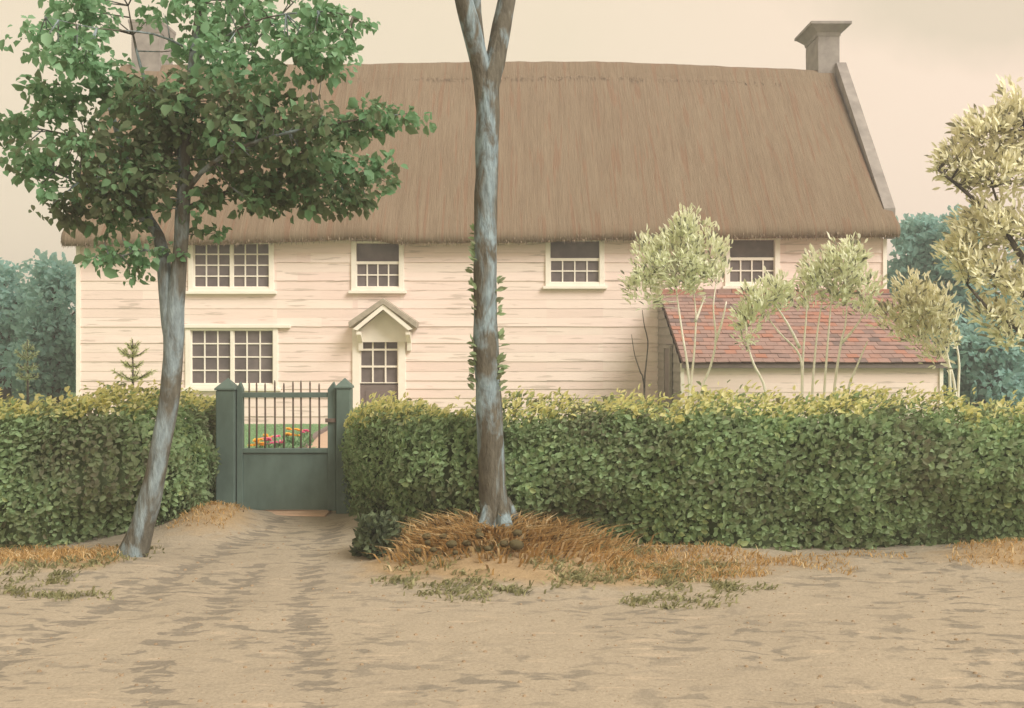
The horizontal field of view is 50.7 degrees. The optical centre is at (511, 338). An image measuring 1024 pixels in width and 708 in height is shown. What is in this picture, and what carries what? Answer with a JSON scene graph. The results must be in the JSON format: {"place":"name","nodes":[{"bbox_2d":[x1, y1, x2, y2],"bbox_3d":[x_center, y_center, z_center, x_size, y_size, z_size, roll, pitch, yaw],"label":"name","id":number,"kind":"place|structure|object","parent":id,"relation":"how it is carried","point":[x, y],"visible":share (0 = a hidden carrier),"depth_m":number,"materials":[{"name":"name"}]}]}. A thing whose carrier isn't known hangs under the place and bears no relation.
{"place":"outdoors","nodes":[
{"label":"outdoors","id":0,"kind":"place"},
{"bbox_2d":[244,423,327,447],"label":"lawn grass","id":1,"kind":"structure","parent":0,"point":[277,426],"depth_m":23.07,"materials":[{"name":"green plant"}]},
{"bbox_2d":[308,431,327,447],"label":"garden path","id":2,"kind":"structure","parent":0,"point":[324,440],"depth_m":20.64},
{"bbox_2d":[0,535,780,609],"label":"green grass","id":3,"kind":"structure","parent":0,"point":[511,588],"depth_m":8.76,"materials":[{"name":"green plant"}]},
{"bbox_2d":[1,423,1005,447],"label":"lawn","id":4,"kind":"structure","parent":0,"point":[260,427],"depth_m":23.23,"materials":[{"name":"green plant"}]},
{"bbox_2d":[14,339,39,431],"bbox_3d":[-6.559,1.001,14.602,0.362,1.998,0.385,0,0,0],"label":"spruce sapling","id":5,"kind":"object","parent":4,"relation":"on","point":[27,368],"visible":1,"depth_m":14.59,"materials":[{"name":"green plant"}]},
{"bbox_2d":[111,339,156,399],"bbox_3d":[-4.951,0.990,14.191,0.567,2.020,0.526,0,0,44],"label":"spruce sapling","id":6,"kind":"object","parent":4,"relation":"on","point":[132,378],"visible":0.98,"depth_m":14.19,"materials":[{"name":"green plant"}]},
{"bbox_2d":[250,438,259,447],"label":"flower plant","id":7,"kind":"object","parent":4,"relation":"on","point":[254,439],"visible":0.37,"depth_m":16.91,"materials":[{"name":"orange plant"}]},
{"bbox_2d":[255,438,266,447],"bbox_3d":[-3.987,1.774,17.149,0.349,0.394,0.307,0,0,0],"label":"flower plant","id":8,"kind":"object","parent":4,"relation":"on","point":[260,444],"visible":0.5,"depth_m":17.15,"materials":[{"name":"orange plant"}]},
{"bbox_2d":[260,434,273,447],"bbox_3d":[-4.141,1.808,18.430,0.364,0.362,0.320,0,0,0],"label":"flower plant","id":9,"kind":"object","parent":4,"relation":"on","point":[267,435],"visible":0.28,"depth_m":18.43,"materials":[{"name":"orange plant"}]},
{"bbox_2d":[262,437,273,447],"bbox_3d":[-3.917,1.782,17.342,0.346,0.408,0.343,0,0,0],"label":"flower plant","id":10,"kind":"object","parent":4,"relation":"on","point":[268,439],"visible":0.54,"depth_m":17.28,"materials":[{"name":"pink plant"}]},
{"bbox_2d":[271,435,290,447],"bbox_3d":[-3.814,1.776,17.734,0.368,0.385,0.311,0,0,0],"label":"flower plant","id":11,"kind":"object","parent":4,"relation":"on","point":[279,443],"visible":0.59,"depth_m":17.68,"materials":[{"name":"pink plant"}]},
{"bbox_2d":[282,427,297,447],"bbox_3d":[-3.930,1.817,19.007,0.336,0.499,0.320,0,0,-32],"label":"flower plant","id":12,"kind":"object","parent":4,"relation":"on","point":[288,434],"visible":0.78,"depth_m":18.98,"materials":[{"name":"green plant"}]},
{"bbox_2d":[285,428,307,447],"bbox_3d":[-3.779,1.821,18.991,0.380,0.492,0.345,0,0,0],"label":"flower plant","id":13,"kind":"object","parent":4,"relation":"on","point":[297,434],"visible":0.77,"depth_m":18.97,"materials":[{"name":"green plant"}]},
{"bbox_2d":[297,429,316,447],"bbox_3d":[-3.679,1.796,19.238,0.344,0.352,0.312,0,0,-28],"label":"flower plant","id":14,"kind":"object","parent":4,"relation":"on","point":[305,431],"visible":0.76,"depth_m":19.24,"materials":[{"name":"green plant"}]},
{"bbox_2d":[298,425,327,447],"bbox_3d":[-3.692,1.955,18.547,0.194,0.090,11.730,0,0,-4],"label":"path edging","id":15,"kind":"object","parent":4,"relation":"on","point":[315,434],"visible":0.21,"depth_m":21.70,"materials":[{"name":"grey stone"}]},
{"bbox_2d":[60,19,900,423],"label":"thatched house","id":16,"kind":"structure","parent":4,"relation":"on","point":[604,165],"depth_m":25.02,"materials":[{"name":"beige wood"}]},
{"bbox_2d":[186,243,276,293],"bbox_3d":[-6.487,-1.636,25.005,2.101,1.228,0.230,0,0,0],"label":"window","id":17,"kind":"structure","parent":16,"relation":"in","point":[231,269],"depth_m":25.05,"materials":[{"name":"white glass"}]},
{"bbox_2d":[182,325,290,390],"bbox_3d":[-6.364,0.451,25.005,2.499,1.527,0.230,0,0,0],"label":"window","id":18,"kind":"structure","parent":16,"relation":"in","point":[214,354],"depth_m":25.05,"materials":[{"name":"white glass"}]},
{"bbox_2d":[348,241,406,293],"bbox_3d":[-3.105,-1.643,25.005,1.338,1.215,0.230,0,0,0],"label":"window","id":19,"kind":"structure","parent":16,"relation":"in","point":[376,268],"depth_m":25.04,"materials":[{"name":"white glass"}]},
{"bbox_2d":[352,327,405,420],"bbox_3d":[-3.072,0.874,25.030,1.227,2.252,0.180,0,0,0],"label":"door","id":20,"kind":"structure","parent":16,"relation":"in","point":[378,362],"depth_m":25.03,"materials":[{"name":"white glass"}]},
{"bbox_2d":[543,240,606,288],"bbox_3d":[1.454,-1.722,25.005,1.483,1.162,0.230,0,0,0],"label":"window","id":21,"kind":"structure","parent":16,"relation":"in","point":[581,264],"depth_m":25.04,"materials":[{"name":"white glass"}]},
{"bbox_2d":[722,238,779,288],"bbox_3d":[5.553,-1.735,25.005,1.391,1.188,0.230,0,0,0],"label":"window","id":22,"kind":"structure","parent":16,"relation":"in","point":[749,257],"depth_m":25.04,"materials":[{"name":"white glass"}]},
{"bbox_2d":[631,310,648,397],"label":"sapling","id":23,"kind":"object","parent":4,"relation":"on","point":[644,379],"visible":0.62,"depth_m":20.19,"materials":[{"name":"brown plant"}]},
{"bbox_2d":[617,202,732,409],"bbox_3d":[2.954,-0.228,19.552,2.110,4.517,1.142,0,0,0],"label":"young tree","id":24,"kind":"object","parent":4,"relation":"on","point":[698,263],"visible":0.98,"depth_m":19.48,"materials":[{"name":"green plant"}]},
{"bbox_2d":[727,266,803,416],"bbox_3d":[4.424,0.372,18.922,1.367,3.318,0.948,0,0,0],"label":"young tree","id":25,"kind":"object","parent":4,"relation":"on","point":[774,294],"visible":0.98,"depth_m":18.82,"materials":[{"name":"green plant"}]},
{"bbox_2d":[658,289,947,422],"bbox_3d":[6.008,0.430,23.243,5.418,3.139,3.544,0,0,0],"label":"lean to shed","id":26,"kind":"object","parent":4,"relation":"on","point":[887,362],"visible":0.57,"depth_m":22.05,"materials":[{"name":"tile"}]},
{"bbox_2d":[663,345,671,418],"bbox_3d":[3.328,1.070,23.125,0.060,1.860,0.930,0,0,0],"label":"door","id":27,"kind":"structure","parent":26,"relation":"in","point":[667,353],"depth_m":23.07,"materials":[{"name":"brown wood"}]},
{"bbox_2d":[791,231,887,416],"bbox_3d":[5.815,0.053,19.326,1.691,3.958,1.013,0,0,0],"label":"young tree","id":28,"kind":"object","parent":4,"relation":"on","point":[849,275],"visible":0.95,"depth_m":19.22,"materials":[{"name":"green plant"}]},
{"bbox_2d":[866,266,964,420],"bbox_3d":[6.992,0.380,18.832,1.676,3.302,1.054,0,0,15],"label":"young tree","id":29,"kind":"object","parent":4,"relation":"on","point":[928,299],"visible":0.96,"depth_m":18.70,"materials":[{"name":"green plant"}]},
{"bbox_2d":[924,74,1023,352],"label":"cream tree","id":30,"kind":"object","parent":4,"relation":"on","point":[1002,121],"visible":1,"depth_m":16.38,"materials":[{"name":"beige plant"}]},
{"bbox_2d":[0,376,1023,707],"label":"ground","id":31,"kind":"structure","parent":0,"point":[130,630],"depth_m":7.37,"materials":[{"name":"beige soil"}]},
{"bbox_2d":[0,257,38,399],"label":"dark tree","id":32,"kind":"object","parent":31,"relation":"on","point":[10,279],"visible":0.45,"depth_m":35.06,"materials":[{"name":"green plant"}]},
{"bbox_2d":[0,248,75,402],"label":"dark tree","id":33,"kind":"object","parent":31,"relation":"on","point":[50,334],"visible":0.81,"depth_m":33.46,"materials":[{"name":"green plant"}]},
{"bbox_2d":[0,376,221,549],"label":"hedge","id":34,"kind":"object","parent":31,"relation":"on","point":[78,476],"visible":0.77,"depth_m":10.51,"materials":[{"name":"green plant"}]},
{"bbox_2d":[0,0,436,556],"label":"broadleaf tree","id":35,"kind":"object","parent":31,"relation":"on","point":[256,123],"visible":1,"depth_m":9.53,"materials":[{"name":"green plant"}]},
{"bbox_2d":[214,378,237,503],"bbox_3d":[-3.266,1.302,12.405,0.239,1.697,0.234,0,0,0],"label":"gate post","id":36,"kind":"object","parent":31,"relation":"on","point":[226,432],"visible":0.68,"depth_m":12.30,"materials":[{"name":"green paint"}]},
{"bbox_2d":[237,380,335,510],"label":"garden gate","id":37,"kind":"structure","parent":36,"relation":"attached to","point":[284,478],"depth_m":12.38,"materials":[{"name":"green paint"}]},
{"bbox_2d":[267,510,330,516],"bbox_3d":[-2.565,2.029,12.340,0.953,0.102,0.440,0,0,0],"label":"threshold stone","id":38,"kind":"object","parent":31,"relation":"on","point":[320,513],"visible":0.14,"depth_m":12.28,"materials":[{"name":"beige stone"}]},
{"bbox_2d":[335,378,353,513],"bbox_3d":[-1.922,1.302,12.405,0.187,1.697,0.234,0,0,0],"label":"gate post","id":39,"kind":"object","parent":31,"relation":"on","point":[344,387],"visible":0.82,"depth_m":12.30,"materials":[{"name":"green paint"}]},
{"bbox_2d":[349,509,404,559],"bbox_3d":[-1.222,1.777,9.738,0.508,0.458,0.727,0,0,0],"label":"bush","id":40,"kind":"object","parent":31,"relation":"on","point":[373,529],"visible":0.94,"depth_m":9.57,"materials":[{"name":"green plant"}]},
{"bbox_2d":[455,0,522,528],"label":"sycamore tree","id":41,"kind":"object","parent":31,"relation":"on","point":[494,499],"visible":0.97,"depth_m":9.91,"materials":[{"name":"grey plant"}]},
{"bbox_2d":[338,377,1023,551],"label":"hedge","id":42,"kind":"object","parent":31,"relation":"on","point":[784,477],"visible":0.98,"depth_m":10.13,"materials":[{"name":"green plant"}]},
{"bbox_2d":[887,212,954,301],"bbox_3d":[13.662,-1.070,36.003,3.551,6.374,3.504,0,0,0],"label":"dark tree","id":43,"kind":"object","parent":31,"relation":"on","point":[917,232],"visible":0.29,"depth_m":35.48,"materials":[{"name":"green plant"}]},
{"bbox_2d":[902,302,961,394],"bbox_3d":[12.412,0.410,32.891,2.831,3.452,2.692,0,0,0],"label":"dark tree","id":44,"kind":"object","parent":31,"relation":"on","point":[956,324],"visible":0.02,"depth_m":32.35,"materials":[{"name":"green plant"}]},
{"bbox_2d":[925,204,1023,401],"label":"dark tree","id":45,"kind":"object","parent":31,"relation":"on","point":[946,277],"visible":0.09,"depth_m":34.17,"materials":[{"name":"green plant"}]},
{"bbox_2d":[942,314,1023,406],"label":"dark tree","id":46,"kind":"object","parent":31,"relation":"on","point":[994,373],"visible":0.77,"depth_m":31.37,"materials":[{"name":"green plant"}]},
{"bbox_2d":[1005,238,1023,308],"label":"dark tree","id":47,"kind":"object","parent":31,"relation":"on","point":[1011,257],"visible":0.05,"depth_m":36.40,"materials":[{"name":"green plant"}]},
{"bbox_2d":[0,500,1023,582],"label":"dry verge grass","id":48,"kind":"structure","parent":0,"point":[43,553],"depth_m":9.56,"materials":[{"name":"brown plant"}]},
{"bbox_2d":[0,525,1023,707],"bbox_3d":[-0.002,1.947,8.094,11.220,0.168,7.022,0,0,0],"label":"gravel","id":49,"kind":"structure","parent":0,"point":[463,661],"depth_m":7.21,"materials":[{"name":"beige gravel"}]},
{"bbox_2d":[0,0,1023,320],"label":"sky","id":50,"kind":"structure","parent":0,"point":[913,65],"materials":[{"name":"beige"}]},
{"bbox_2d":[357,509,672,574],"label":"dry grass","id":51,"kind":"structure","parent":0,"point":[547,530],"depth_m":9.51,"materials":[{"name":"brown plant"}]},
{"bbox_2d":[414,548,421,553],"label":"stone","id":52,"kind":"object","parent":51,"relation":"on","point":[417,550],"visible":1,"depth_m":9.15,"materials":[{"name":"stone"}]},
{"bbox_2d":[422,533,430,539],"bbox_3d":[-0.748,1.735,9.460,0.084,0.061,0.069,0,0,0],"label":"stone","id":53,"kind":"object","parent":51,"relation":"on","point":[426,535],"visible":0.88,"depth_m":9.44,"materials":[{"name":"brown stone"}]},
{"bbox_2d":[429,547,436,551],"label":"stone","id":54,"kind":"object","parent":51,"relation":"on","point":[433,549],"visible":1,"depth_m":9.12,"materials":[{"name":"stone"}]},
{"bbox_2d":[439,533,446,538],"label":"stone","id":55,"kind":"object","parent":51,"relation":"on","point":[444,535],"visible":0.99,"depth_m":9.37,"materials":[{"name":"brown stone"}]},
{"bbox_2d":[446,540,456,547],"bbox_3d":[-0.516,1.753,9.203,0.102,0.068,0.082,0,0,0],"label":"stone","id":56,"kind":"object","parent":51,"relation":"on","point":[449,544],"visible":1,"depth_m":9.17,"materials":[{"name":"stone"}]},
{"bbox_2d":[462,540,470,546],"bbox_3d":[-0.389,1.746,9.208,0.079,0.059,0.061,0,0,0],"label":"stone","id":57,"kind":"object","parent":51,"relation":"on","point":[466,543],"visible":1,"depth_m":9.19,"materials":[{"name":"stone"}]},
{"bbox_2d":[475,532,483,538],"bbox_3d":[-0.284,1.706,9.347,0.083,0.060,0.071,0,0,0],"label":"stone","id":58,"kind":"object","parent":51,"relation":"on","point":[478,535],"visible":1,"depth_m":9.33,"materials":[{"name":"brown stone"}]},
{"bbox_2d":[483,546,490,550],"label":"stone","id":59,"kind":"object","parent":51,"relation":"on","point":[486,548],"visible":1,"depth_m":9.08,"materials":[{"name":"stone"}]},
{"bbox_2d":[500,540,508,546],"bbox_3d":[-0.067,1.746,9.191,0.077,0.062,0.070,0,0,0],"label":"stone","id":60,"kind":"object","parent":51,"relation":"on","point":[503,543],"visible":1,"depth_m":9.17,"materials":[{"name":"stone"}]},
{"bbox_2d":[509,539,523,550],"bbox_3d":[0.034,1.757,9.184,0.123,0.096,0.112,0,0,-24],"label":"stone","id":61,"kind":"object","parent":51,"relation":"on","point":[516,544],"visible":0.99,"depth_m":9.15,"materials":[{"name":"stone"}]},
{"bbox_2d":[512,529,521,536],"bbox_3d":[0.043,1.689,9.381,0.090,0.066,0.076,0,0,0],"label":"stone","id":62,"kind":"object","parent":51,"relation":"on","point":[517,532],"visible":1,"depth_m":9.36,"materials":[{"name":"brown stone"}]}
]}

